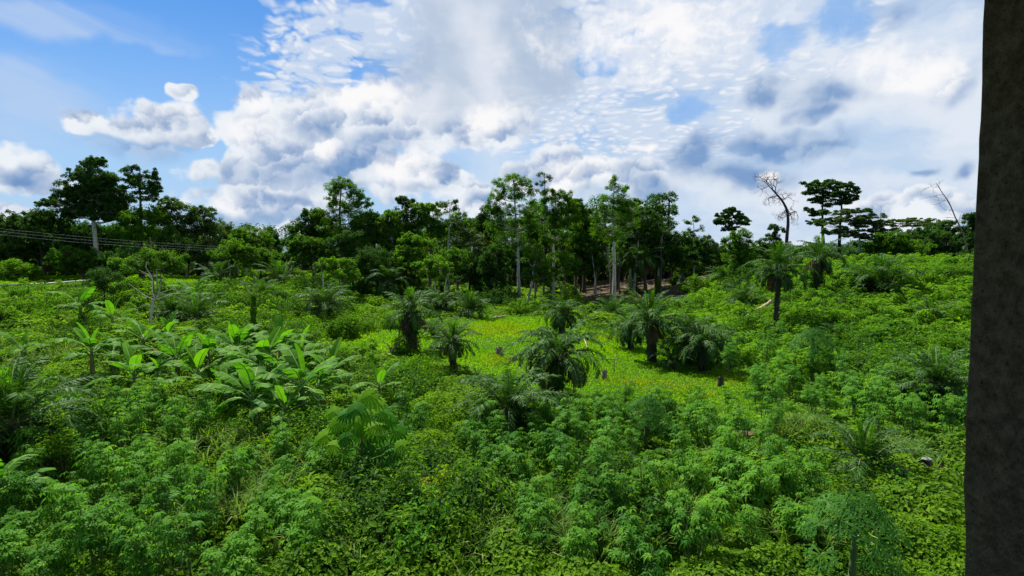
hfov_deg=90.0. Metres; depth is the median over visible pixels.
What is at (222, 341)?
banana plant
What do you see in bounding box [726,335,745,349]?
cassava plant
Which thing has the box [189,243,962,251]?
hills
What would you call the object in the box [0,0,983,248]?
sky
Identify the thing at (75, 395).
cassava plant
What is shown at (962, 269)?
bush
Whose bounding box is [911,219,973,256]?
forest tree
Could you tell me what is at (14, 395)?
oil palm
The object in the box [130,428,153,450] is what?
cassava plant
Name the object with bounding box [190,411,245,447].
bush
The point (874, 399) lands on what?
cassava plant
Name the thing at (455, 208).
sparse tree
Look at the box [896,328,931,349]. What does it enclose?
bush
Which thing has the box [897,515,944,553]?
bush
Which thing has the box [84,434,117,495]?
cassava plant
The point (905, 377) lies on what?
cassava plant
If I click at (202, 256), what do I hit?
forest tree
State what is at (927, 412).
cassava plant
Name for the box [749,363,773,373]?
cassava plant
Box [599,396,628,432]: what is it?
cassava plant
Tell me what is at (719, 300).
bush
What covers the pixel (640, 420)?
cassava plant
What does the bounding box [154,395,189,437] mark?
cassava plant
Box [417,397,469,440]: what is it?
bush
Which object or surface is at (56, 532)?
cassava plant
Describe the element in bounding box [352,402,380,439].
cassava plant
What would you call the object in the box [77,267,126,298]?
shrub
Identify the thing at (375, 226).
forest tree
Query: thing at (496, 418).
cassava plant
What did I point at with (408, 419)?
shrub
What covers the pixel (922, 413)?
cassava plant
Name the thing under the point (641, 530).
cassava plant
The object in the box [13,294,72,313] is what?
shrub
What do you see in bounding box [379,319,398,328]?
bush
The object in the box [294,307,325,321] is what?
bush
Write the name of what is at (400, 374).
bush
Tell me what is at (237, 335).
banana plant
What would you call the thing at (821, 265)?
oil palm
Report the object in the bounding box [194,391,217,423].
cassava plant
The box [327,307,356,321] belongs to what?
bush
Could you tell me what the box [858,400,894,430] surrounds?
cassava plant
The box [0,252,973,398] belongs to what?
cassava field
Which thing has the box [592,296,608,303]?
bush
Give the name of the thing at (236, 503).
tall grass
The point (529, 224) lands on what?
forest tree
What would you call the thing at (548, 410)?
cassava plant
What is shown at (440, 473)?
shrub
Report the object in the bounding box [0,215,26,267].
forest tree
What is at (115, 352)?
banana plant
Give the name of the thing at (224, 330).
bush
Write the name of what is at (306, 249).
forest tree
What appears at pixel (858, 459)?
bush
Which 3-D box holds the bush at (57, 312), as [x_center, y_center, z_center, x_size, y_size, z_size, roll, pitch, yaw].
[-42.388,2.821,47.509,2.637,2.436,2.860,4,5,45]
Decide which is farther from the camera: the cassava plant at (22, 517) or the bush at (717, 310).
the bush at (717, 310)
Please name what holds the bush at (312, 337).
on the ground at (282, 546)
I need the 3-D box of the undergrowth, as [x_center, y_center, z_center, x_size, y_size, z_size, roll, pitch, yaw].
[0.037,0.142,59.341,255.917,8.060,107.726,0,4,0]
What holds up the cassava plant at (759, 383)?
on the ground at (282, 546)
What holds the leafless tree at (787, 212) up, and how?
on the ground at (282, 546)
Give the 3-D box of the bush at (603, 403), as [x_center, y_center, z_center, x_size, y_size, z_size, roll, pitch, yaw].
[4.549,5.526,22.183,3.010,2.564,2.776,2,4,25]
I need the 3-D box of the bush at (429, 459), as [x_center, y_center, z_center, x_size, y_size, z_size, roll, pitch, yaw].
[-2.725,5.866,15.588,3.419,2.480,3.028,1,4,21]
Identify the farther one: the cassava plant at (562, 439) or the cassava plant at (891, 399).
the cassava plant at (891, 399)
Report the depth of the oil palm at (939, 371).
23.32 m
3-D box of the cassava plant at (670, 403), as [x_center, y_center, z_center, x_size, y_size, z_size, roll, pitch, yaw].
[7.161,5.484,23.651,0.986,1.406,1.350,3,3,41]
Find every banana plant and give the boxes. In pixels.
[0,331,49,368]
[0,454,58,527]
[42,286,104,320]
[48,322,134,380]
[77,331,152,379]
[81,343,170,389]
[88,297,135,323]
[109,320,165,363]
[126,353,178,398]
[132,327,215,388]
[147,310,198,350]
[155,344,227,396]
[156,336,207,358]
[166,275,214,298]
[176,332,231,377]
[188,362,262,421]
[194,333,250,364]
[195,361,297,426]
[207,318,263,368]
[214,345,285,401]
[218,326,302,387]
[230,344,323,408]
[241,330,266,345]
[245,315,312,360]
[248,371,326,422]
[255,343,340,415]
[277,325,331,359]
[282,361,353,413]
[308,337,361,397]
[348,359,401,396]
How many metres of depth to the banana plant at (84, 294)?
44.08 m
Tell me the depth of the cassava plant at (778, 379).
23.89 m
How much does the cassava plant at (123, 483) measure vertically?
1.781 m
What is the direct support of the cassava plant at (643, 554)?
on the ground at (282, 546)
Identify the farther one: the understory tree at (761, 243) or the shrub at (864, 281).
the understory tree at (761, 243)
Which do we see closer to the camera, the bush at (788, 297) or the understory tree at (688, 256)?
the bush at (788, 297)
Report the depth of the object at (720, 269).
76.61 m
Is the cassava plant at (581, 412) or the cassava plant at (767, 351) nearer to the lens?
the cassava plant at (581, 412)
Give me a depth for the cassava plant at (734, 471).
15.05 m
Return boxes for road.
[0,280,83,285]
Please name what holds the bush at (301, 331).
on the ground at (282, 546)
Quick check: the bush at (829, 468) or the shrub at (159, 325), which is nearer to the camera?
the bush at (829, 468)
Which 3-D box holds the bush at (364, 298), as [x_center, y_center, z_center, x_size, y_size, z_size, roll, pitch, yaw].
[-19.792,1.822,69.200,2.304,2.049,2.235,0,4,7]
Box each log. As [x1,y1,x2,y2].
[581,283,616,291]
[747,299,772,314]
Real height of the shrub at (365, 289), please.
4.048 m
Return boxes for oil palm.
[0,354,109,472]
[136,291,193,320]
[157,289,231,326]
[189,260,244,281]
[237,277,289,298]
[251,257,303,282]
[287,280,355,320]
[360,264,415,298]
[376,285,442,351]
[418,286,462,311]
[421,315,482,372]
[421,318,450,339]
[442,289,495,319]
[448,368,574,439]
[500,318,613,398]
[538,294,588,333]
[539,282,563,291]
[589,295,631,314]
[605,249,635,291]
[606,311,646,348]
[609,289,691,362]
[621,242,664,291]
[623,279,642,293]
[649,343,694,369]
[659,312,730,365]
[664,318,744,371]
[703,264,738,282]
[717,279,768,306]
[740,241,820,325]
[786,235,857,289]
[800,413,944,494]
[814,322,855,342]
[833,253,929,297]
[873,343,969,418]
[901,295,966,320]
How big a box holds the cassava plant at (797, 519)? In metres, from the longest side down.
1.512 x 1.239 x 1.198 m
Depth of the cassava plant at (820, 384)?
24.52 m
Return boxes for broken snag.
[148,237,154,293]
[159,243,168,290]
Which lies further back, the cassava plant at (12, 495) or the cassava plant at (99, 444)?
the cassava plant at (99, 444)
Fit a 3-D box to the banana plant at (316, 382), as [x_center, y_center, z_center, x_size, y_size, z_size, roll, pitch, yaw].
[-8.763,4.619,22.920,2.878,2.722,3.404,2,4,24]
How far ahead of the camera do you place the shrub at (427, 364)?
29.88 m
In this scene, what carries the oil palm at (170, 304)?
on the ground at (282, 546)
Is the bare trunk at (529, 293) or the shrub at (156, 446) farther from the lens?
the bare trunk at (529, 293)
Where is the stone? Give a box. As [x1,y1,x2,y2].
[921,457,932,460]
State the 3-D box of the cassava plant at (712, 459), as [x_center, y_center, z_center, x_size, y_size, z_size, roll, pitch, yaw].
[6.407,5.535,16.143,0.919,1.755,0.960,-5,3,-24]
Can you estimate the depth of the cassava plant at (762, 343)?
35.86 m
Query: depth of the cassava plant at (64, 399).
21.32 m
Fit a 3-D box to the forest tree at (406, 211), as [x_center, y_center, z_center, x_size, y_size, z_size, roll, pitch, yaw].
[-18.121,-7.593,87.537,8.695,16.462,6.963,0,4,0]
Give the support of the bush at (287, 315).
on the ground at (282, 546)
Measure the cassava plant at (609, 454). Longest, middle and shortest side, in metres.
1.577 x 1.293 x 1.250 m
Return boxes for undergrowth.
[0,255,972,575]
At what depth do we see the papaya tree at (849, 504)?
10.25 m
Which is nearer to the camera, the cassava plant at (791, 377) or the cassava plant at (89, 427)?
the cassava plant at (89, 427)
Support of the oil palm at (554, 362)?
on the ground at (282, 546)
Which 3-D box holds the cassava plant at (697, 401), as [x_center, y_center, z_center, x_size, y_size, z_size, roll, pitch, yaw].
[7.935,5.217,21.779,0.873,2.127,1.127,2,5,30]
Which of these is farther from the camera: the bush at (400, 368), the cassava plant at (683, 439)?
the bush at (400, 368)
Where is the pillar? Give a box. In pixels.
[964,0,1023,575]
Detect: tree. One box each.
[0,207,90,274]
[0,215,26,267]
[0,258,44,280]
[33,155,137,275]
[43,245,115,278]
[56,219,132,274]
[93,245,142,277]
[105,164,177,276]
[106,248,189,289]
[128,258,189,323]
[150,195,197,275]
[153,231,233,277]
[171,205,234,275]
[206,238,256,275]
[225,224,275,275]
[234,247,279,278]
[260,230,283,266]
[286,208,338,278]
[288,234,340,284]
[309,175,376,283]
[312,262,327,286]
[313,256,363,295]
[314,388,410,477]
[322,230,373,284]
[340,214,380,269]
[351,245,397,297]
[355,211,390,282]
[373,209,410,264]
[380,262,417,294]
[388,231,440,296]
[389,195,428,288]
[404,201,453,286]
[410,254,454,290]
[431,245,472,301]
[433,198,466,291]
[438,211,472,290]
[445,222,493,289]
[447,248,493,292]
[462,217,484,285]
[470,204,505,291]
[471,243,514,299]
[482,172,541,299]
[518,198,551,291]
[520,248,555,304]
[531,188,582,293]
[534,172,554,294]
[545,250,582,298]
[556,202,594,289]
[561,240,600,295]
[566,198,599,292]
[577,215,611,293]
[578,231,609,296]
[587,174,641,299]
[614,206,664,295]
[615,215,651,291]
[622,393,672,448]
[634,240,676,287]
[641,221,674,275]
[662,231,698,284]
[663,216,679,277]
[679,250,700,275]
[682,215,704,271]
[687,235,729,280]
[712,206,751,264]
[720,227,757,275]
[747,237,795,265]
[750,171,799,259]
[765,223,785,254]
[788,327,839,380]
[799,178,839,255]
[799,488,911,575]
[813,207,903,256]
[824,181,861,260]
[860,227,885,254]
[860,230,937,256]
[887,217,938,232]
[899,226,963,255]
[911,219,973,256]
[921,179,968,253]
[951,212,975,248]
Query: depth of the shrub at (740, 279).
67.72 m
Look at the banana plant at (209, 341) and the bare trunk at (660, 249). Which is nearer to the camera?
the banana plant at (209, 341)
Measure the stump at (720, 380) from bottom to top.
0.806 m
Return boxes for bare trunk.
[527,254,537,302]
[603,246,611,296]
[611,254,622,296]
[655,234,665,293]
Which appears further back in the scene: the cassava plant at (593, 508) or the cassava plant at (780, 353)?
the cassava plant at (780, 353)
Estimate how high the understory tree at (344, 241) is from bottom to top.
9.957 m
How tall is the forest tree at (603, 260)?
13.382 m
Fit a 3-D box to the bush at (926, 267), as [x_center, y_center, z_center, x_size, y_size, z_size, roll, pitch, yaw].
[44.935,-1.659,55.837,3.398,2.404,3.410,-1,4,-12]
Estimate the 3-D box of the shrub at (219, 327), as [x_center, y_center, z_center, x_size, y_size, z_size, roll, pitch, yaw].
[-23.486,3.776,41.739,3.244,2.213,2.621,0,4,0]
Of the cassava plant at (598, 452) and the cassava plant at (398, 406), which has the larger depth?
the cassava plant at (398, 406)
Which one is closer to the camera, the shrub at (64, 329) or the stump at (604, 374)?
the stump at (604, 374)
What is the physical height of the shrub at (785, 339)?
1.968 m
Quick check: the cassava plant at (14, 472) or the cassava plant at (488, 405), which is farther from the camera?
the cassava plant at (488, 405)
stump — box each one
[495,346,502,354]
[601,369,606,379]
[717,375,723,387]
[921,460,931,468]
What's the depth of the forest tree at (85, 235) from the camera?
91.76 m
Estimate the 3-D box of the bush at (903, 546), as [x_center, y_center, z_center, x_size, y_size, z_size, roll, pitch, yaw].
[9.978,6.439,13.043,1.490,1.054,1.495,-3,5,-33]
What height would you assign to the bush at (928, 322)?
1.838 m
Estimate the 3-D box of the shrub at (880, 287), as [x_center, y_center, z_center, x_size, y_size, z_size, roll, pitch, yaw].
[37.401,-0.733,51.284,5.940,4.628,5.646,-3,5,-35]
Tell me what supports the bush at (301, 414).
on the ground at (282, 546)
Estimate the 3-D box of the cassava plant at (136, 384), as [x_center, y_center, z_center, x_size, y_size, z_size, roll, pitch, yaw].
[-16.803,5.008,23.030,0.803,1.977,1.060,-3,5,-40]
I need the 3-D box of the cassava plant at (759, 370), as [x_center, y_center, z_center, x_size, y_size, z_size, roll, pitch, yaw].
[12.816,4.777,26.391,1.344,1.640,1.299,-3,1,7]
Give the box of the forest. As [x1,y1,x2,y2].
[0,191,974,285]
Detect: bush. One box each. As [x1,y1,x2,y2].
[0,286,21,302]
[0,303,16,320]
[0,305,20,320]
[8,285,39,301]
[10,395,151,474]
[17,396,94,432]
[21,281,47,291]
[22,323,58,335]
[22,388,132,462]
[28,324,58,334]
[32,386,93,425]
[39,307,69,319]
[60,289,110,310]
[64,282,81,287]
[64,307,101,325]
[78,297,118,311]
[94,282,120,291]
[98,287,141,308]
[142,298,165,310]
[143,284,187,301]
[178,282,207,293]
[187,291,220,304]
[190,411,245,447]
[201,283,232,301]
[204,321,251,343]
[206,277,240,296]
[213,418,245,453]
[214,289,249,302]
[216,292,249,307]
[218,291,260,307]
[219,426,273,456]
[235,311,268,331]
[244,289,277,308]
[257,293,293,310]
[257,308,285,320]
[257,434,298,469]
[258,287,285,302]
[261,403,327,458]
[263,326,300,354]
[264,318,298,332]
[267,318,304,335]
[268,308,294,321]
[268,403,332,443]
[269,398,317,425]
[270,405,345,462]
[270,408,328,444]
[274,298,308,318]
[277,442,380,517]
[281,288,298,303]
[283,286,321,305]
[284,317,318,329]
[287,297,313,310]
[287,324,331,345]
[291,330,322,346]
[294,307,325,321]
[294,403,376,452]
[296,480,407,575]
[302,315,323,328]
[304,322,329,339]
[308,286,336,307]
[312,312,331,322]
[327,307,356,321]
[331,298,350,312]
[333,279,354,295]
[333,310,363,322]
[341,459,440,531]
[344,373,372,392]
[348,306,369,316]
[353,311,381,331]
[355,490,411,569]
[358,294,373,305]
[366,307,388,320]
[371,388,390,406]
[373,361,424,401]
[375,386,399,405]
[378,309,399,329]
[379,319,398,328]
[379,481,483,575]
[385,368,434,400]
[386,432,460,489]
[389,359,424,380]
[389,362,410,380]
[389,375,456,413]
[404,413,443,454]
[408,500,492,568]
[411,516,484,571]
[413,445,527,539]
[415,505,497,567]
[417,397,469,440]
[425,452,502,505]
[438,418,494,463]
[449,430,500,464]
[475,434,512,470]
[481,426,522,443]
[483,427,523,450]
[500,297,521,309]
[540,412,569,433]
[541,290,562,303]
[542,455,618,527]
[549,391,596,430]
[555,435,639,492]
[560,290,582,301]
[564,294,584,305]
[568,447,658,524]
[581,418,599,441]
[583,456,684,552]
[586,387,645,435]
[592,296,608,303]
[619,294,635,303]
[676,446,766,509]
[697,429,760,476]
[703,460,767,505]
[711,305,720,315]
[713,295,726,304]
[718,311,744,327]
[728,449,811,516]
[735,311,761,332]
[738,310,765,327]
[740,439,808,495]
[745,305,773,317]
[772,292,799,306]
[772,458,833,486]
[782,434,837,476]
[789,466,855,505]
[804,475,910,565]
[813,452,902,501]
[824,458,901,508]
[826,348,873,375]
[830,319,855,337]
[831,325,876,346]
[833,468,942,550]
[835,347,888,375]
[843,328,880,351]
[845,359,924,403]
[848,338,913,364]
[865,351,911,369]
[878,519,935,561]
[884,468,954,536]
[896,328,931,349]
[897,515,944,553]
[910,304,952,323]
[913,262,934,270]
[918,314,947,324]
[925,263,959,284]
[940,260,972,276]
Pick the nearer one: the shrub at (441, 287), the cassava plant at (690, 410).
the cassava plant at (690, 410)
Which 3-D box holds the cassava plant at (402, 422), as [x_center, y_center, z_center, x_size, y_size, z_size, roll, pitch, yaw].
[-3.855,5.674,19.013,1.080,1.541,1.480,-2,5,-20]
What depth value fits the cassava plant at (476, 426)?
18.74 m
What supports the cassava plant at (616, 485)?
on the ground at (282, 546)
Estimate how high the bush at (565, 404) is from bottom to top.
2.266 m
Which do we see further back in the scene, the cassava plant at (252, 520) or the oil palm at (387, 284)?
the oil palm at (387, 284)
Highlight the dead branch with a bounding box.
[383,337,404,352]
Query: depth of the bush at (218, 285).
61.41 m
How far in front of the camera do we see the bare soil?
84.17 m
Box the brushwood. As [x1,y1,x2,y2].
[577,277,695,300]
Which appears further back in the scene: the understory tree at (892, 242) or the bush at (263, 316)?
the understory tree at (892, 242)
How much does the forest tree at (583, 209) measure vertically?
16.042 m
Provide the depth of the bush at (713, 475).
15.11 m
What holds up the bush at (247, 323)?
on the ground at (282, 546)
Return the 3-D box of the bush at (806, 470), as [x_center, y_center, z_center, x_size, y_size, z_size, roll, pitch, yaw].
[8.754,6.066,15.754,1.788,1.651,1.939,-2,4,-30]
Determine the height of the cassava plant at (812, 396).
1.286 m
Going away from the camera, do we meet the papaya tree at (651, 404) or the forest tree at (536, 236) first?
the papaya tree at (651, 404)
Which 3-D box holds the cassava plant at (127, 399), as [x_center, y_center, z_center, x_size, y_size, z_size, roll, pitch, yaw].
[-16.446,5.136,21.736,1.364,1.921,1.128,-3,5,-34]
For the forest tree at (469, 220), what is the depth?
88.81 m
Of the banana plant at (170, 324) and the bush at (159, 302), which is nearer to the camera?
the banana plant at (170, 324)
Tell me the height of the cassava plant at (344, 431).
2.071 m
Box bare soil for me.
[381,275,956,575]
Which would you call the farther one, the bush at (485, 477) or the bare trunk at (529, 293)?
the bare trunk at (529, 293)
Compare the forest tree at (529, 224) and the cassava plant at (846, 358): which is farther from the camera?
the forest tree at (529, 224)
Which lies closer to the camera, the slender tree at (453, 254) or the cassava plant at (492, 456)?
the cassava plant at (492, 456)
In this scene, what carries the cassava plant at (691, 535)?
on the ground at (282, 546)
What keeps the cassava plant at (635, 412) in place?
on the ground at (282, 546)
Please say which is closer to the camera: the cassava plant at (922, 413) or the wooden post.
the cassava plant at (922, 413)
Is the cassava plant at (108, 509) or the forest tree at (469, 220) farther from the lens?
the forest tree at (469, 220)
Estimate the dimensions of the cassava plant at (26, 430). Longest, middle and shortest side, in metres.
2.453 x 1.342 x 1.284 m
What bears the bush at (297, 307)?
on the ground at (282, 546)
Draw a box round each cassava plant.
[0,463,42,526]
[0,464,29,516]
[0,506,47,557]
[0,519,30,575]
[3,412,54,475]
[13,444,57,501]
[17,417,34,426]
[22,535,76,575]
[27,385,48,405]
[31,515,78,563]
[33,479,88,543]
[37,471,84,504]
[51,395,73,407]
[53,424,97,459]
[56,478,111,522]
[59,422,105,453]
[61,493,121,575]
[65,383,81,403]
[65,434,97,483]
[71,438,127,501]
[80,487,132,544]
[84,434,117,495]
[89,494,146,556]
[96,400,108,415]
[100,380,124,411]
[102,402,145,442]
[103,503,163,575]
[104,386,141,413]
[105,412,131,453]
[106,518,177,575]
[107,458,147,517]
[109,398,128,433]
[114,442,161,498]
[124,434,156,464]
[127,399,151,444]
[128,378,146,402]
[129,389,163,429]
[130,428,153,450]
[136,462,182,551]
[136,494,177,530]
[139,377,168,422]
[145,509,214,575]
[152,428,198,500]
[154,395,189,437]
[158,437,190,470]
[158,456,196,508]
[161,411,183,441]
[168,404,191,424]
[176,485,222,557]
[178,461,230,528]
[184,404,212,447]
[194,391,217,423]
[194,402,218,428]
[198,522,262,575]
[215,442,257,492]
[232,444,264,479]
[236,503,275,564]
[243,486,283,529]
[256,471,291,497]
[265,483,320,544]
[266,416,293,446]
[266,454,298,486]
[267,421,296,467]
[272,487,332,574]
[281,502,322,546]
[299,437,325,459]
[301,442,342,475]
[322,405,353,446]
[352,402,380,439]
[383,403,397,414]
[391,386,413,426]
[398,419,419,455]
[402,398,433,431]
[455,413,492,444]
[465,426,484,462]
[470,395,502,425]
[476,393,504,435]
[476,439,517,479]
[486,411,508,442]
[492,427,530,476]
[506,447,542,482]
[511,485,562,528]
[513,474,557,506]
[514,405,531,430]
[515,502,554,565]
[523,404,546,442]
[527,422,564,476]
[529,395,556,428]
[531,436,550,464]
[546,438,582,498]
[547,422,580,478]
[550,397,581,442]
[557,515,600,570]
[565,501,612,558]
[566,484,606,528]
[568,388,593,441]
[568,413,593,457]
[572,468,607,505]
[583,440,622,469]
[585,392,612,431]
[586,416,623,446]
[587,435,617,477]
[590,386,616,408]
[594,417,628,455]
[598,462,639,534]
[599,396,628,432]
[606,520,671,575]
[614,379,635,406]
[615,506,660,568]
[618,399,640,426]
[621,421,639,456]
[624,418,647,449]
[629,458,677,503]
[635,413,660,443]
[638,384,667,413]
[638,449,658,485]
[641,394,663,431]
[646,488,692,545]
[649,411,687,450]
[658,391,677,416]
[660,416,676,441]
[667,448,709,491]
[667,482,702,515]
[668,424,695,454]
[671,497,734,570]
[677,398,703,437]
[678,452,714,495]
[680,394,701,413]
[681,408,717,451]
[688,385,706,428]
[696,390,725,447]
[702,436,732,484]
[702,467,746,543]
[706,442,758,502]
[715,414,734,440]
[715,425,758,462]
[718,385,739,417]
[720,321,737,338]
[720,342,736,377]
[722,349,743,372]
[723,399,756,445]
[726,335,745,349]
[731,411,751,435]
[735,503,774,565]
[738,451,781,511]
[741,332,755,345]
[743,385,763,407]
[748,370,769,396]
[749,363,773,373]
[750,364,774,390]
[751,380,784,422]
[751,415,776,448]
[756,338,775,368]
[756,339,776,355]
[760,357,779,373]
[760,434,789,470]
[762,401,789,439]
[762,446,803,513]
[767,333,782,348]
[771,357,792,384]
[771,495,825,554]
[772,319,787,340]
[772,350,794,365]
[773,374,787,408]
[773,492,811,514]
[779,358,801,398]
[788,474,818,502]
[791,369,806,389]
[791,449,835,509]
[800,385,824,410]
[802,344,821,353]
[802,352,823,381]
[809,374,829,404]
[813,371,832,388]
[817,347,845,376]
[818,385,837,417]
[832,357,849,397]
[837,355,852,365]
[837,367,864,397]
[839,367,866,414]
[841,380,862,414]
[854,375,889,419]
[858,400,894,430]
[861,368,882,388]
[870,371,900,415]
[873,355,886,370]
[876,360,899,379]
[876,363,897,376]
[883,384,899,421]
[894,390,926,432]
[895,393,930,439]
[897,367,929,396]
[901,351,927,369]
[906,382,939,407]
[915,401,933,427]
[931,394,965,437]
[939,387,965,423]
[943,375,966,399]
[944,387,966,429]
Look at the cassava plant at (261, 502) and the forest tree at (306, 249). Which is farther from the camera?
the forest tree at (306, 249)
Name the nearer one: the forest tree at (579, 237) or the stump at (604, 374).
the stump at (604, 374)
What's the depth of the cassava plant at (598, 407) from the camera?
20.76 m
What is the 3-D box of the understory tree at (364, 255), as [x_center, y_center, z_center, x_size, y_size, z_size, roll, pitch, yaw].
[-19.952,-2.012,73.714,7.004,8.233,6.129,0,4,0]
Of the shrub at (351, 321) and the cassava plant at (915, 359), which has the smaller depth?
the cassava plant at (915, 359)
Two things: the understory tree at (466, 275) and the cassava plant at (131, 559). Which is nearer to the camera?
the cassava plant at (131, 559)
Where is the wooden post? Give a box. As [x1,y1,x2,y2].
[600,358,619,372]
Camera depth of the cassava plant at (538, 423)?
19.66 m
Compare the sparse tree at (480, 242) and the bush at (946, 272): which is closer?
the bush at (946, 272)
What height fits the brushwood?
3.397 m
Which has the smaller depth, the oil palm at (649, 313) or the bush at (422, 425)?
the bush at (422, 425)
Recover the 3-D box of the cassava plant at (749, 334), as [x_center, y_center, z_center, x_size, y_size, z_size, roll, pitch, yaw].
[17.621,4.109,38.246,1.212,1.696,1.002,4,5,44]
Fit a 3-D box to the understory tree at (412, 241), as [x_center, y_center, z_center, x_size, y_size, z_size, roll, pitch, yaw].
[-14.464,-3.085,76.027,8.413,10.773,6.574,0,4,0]
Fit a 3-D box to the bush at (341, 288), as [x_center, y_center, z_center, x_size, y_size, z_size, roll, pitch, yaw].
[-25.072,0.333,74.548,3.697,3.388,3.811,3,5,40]
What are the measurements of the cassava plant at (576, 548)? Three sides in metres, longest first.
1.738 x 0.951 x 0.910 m
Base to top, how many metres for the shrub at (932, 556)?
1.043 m
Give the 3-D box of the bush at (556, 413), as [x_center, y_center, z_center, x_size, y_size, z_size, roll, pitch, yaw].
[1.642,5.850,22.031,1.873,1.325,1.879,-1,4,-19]
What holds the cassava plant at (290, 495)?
on the ground at (282, 546)
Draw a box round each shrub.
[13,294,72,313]
[25,408,90,499]
[44,315,126,340]
[57,440,178,494]
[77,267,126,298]
[113,277,149,289]
[148,319,188,331]
[206,322,228,332]
[222,260,256,276]
[285,271,333,293]
[312,345,358,384]
[315,468,372,503]
[322,312,368,340]
[341,276,375,297]
[368,455,428,511]
[386,407,419,434]
[390,333,412,356]
[392,347,442,377]
[401,275,426,296]
[410,370,449,401]
[415,464,463,505]
[416,280,457,300]
[476,281,521,305]
[504,297,549,315]
[506,420,531,450]
[512,484,531,521]
[559,286,580,299]
[677,273,712,292]
[681,384,705,401]
[719,266,755,294]
[757,334,817,357]
[806,294,878,317]
[849,265,874,292]
[850,258,920,299]
[878,343,935,362]
[883,456,911,479]
[900,537,961,570]
[919,334,969,359]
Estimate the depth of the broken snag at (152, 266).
57.00 m
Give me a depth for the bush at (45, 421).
19.04 m
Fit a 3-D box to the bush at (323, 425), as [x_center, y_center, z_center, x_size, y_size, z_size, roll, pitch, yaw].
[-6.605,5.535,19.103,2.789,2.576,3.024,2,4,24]
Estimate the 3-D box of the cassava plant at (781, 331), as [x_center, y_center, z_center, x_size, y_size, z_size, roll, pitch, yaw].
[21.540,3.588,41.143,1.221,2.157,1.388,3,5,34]
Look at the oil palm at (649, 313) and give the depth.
34.70 m
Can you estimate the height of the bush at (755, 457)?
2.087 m
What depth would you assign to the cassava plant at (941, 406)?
19.65 m
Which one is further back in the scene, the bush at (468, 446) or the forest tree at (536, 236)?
the forest tree at (536, 236)
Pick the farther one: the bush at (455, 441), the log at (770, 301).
the log at (770, 301)
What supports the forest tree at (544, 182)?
on the ground at (282, 546)
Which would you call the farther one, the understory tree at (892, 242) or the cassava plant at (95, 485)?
the understory tree at (892, 242)
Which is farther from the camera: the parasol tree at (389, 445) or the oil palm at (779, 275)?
the oil palm at (779, 275)
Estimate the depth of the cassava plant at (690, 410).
20.60 m
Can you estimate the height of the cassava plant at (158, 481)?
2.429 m
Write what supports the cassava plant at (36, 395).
on the ground at (282, 546)
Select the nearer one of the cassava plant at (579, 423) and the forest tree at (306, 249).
the cassava plant at (579, 423)
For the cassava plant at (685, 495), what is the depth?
13.85 m
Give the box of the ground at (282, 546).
[0,246,972,575]
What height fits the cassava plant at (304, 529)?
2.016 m
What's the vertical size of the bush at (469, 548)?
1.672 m
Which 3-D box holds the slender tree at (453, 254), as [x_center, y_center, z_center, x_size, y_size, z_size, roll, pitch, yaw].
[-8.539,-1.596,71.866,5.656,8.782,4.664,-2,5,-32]
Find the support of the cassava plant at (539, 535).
on the ground at (282, 546)
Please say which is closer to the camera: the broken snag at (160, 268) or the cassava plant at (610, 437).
the cassava plant at (610, 437)
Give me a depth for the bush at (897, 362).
28.43 m
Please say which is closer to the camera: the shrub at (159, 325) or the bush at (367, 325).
the shrub at (159, 325)
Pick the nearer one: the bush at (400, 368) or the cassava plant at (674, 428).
the cassava plant at (674, 428)
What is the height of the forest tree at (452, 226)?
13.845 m
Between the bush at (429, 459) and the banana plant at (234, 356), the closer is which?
the bush at (429, 459)
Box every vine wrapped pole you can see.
[249,293,257,338]
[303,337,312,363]
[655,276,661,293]
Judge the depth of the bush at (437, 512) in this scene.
11.87 m
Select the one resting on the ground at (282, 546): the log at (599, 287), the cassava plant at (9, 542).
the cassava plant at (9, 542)
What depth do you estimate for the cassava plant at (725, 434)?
16.40 m
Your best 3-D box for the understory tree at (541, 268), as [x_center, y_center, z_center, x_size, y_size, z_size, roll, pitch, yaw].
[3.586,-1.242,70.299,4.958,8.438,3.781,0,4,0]
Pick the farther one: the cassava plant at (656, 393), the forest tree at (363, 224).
the forest tree at (363, 224)
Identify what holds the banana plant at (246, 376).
on the ground at (282, 546)
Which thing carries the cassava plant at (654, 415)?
on the ground at (282, 546)
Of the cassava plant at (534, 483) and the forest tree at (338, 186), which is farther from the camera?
the forest tree at (338, 186)
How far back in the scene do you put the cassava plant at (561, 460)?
15.45 m
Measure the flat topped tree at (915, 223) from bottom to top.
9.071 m
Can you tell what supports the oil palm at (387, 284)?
on the ground at (282, 546)
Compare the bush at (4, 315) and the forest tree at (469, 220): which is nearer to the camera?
the bush at (4, 315)
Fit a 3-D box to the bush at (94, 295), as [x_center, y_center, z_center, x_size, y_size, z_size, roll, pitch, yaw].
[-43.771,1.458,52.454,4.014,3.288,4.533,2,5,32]
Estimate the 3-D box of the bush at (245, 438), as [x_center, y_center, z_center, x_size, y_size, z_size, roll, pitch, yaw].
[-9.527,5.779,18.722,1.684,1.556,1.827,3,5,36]
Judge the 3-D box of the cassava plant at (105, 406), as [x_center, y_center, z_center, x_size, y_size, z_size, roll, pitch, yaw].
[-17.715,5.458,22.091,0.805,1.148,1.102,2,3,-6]
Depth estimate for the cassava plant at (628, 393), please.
22.84 m
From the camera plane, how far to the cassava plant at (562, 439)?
16.51 m
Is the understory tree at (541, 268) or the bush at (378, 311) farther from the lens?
the understory tree at (541, 268)
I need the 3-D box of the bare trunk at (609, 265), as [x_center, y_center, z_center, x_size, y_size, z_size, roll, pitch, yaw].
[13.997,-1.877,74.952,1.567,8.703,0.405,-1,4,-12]
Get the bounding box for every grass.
[0,305,964,575]
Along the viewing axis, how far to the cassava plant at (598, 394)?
22.61 m

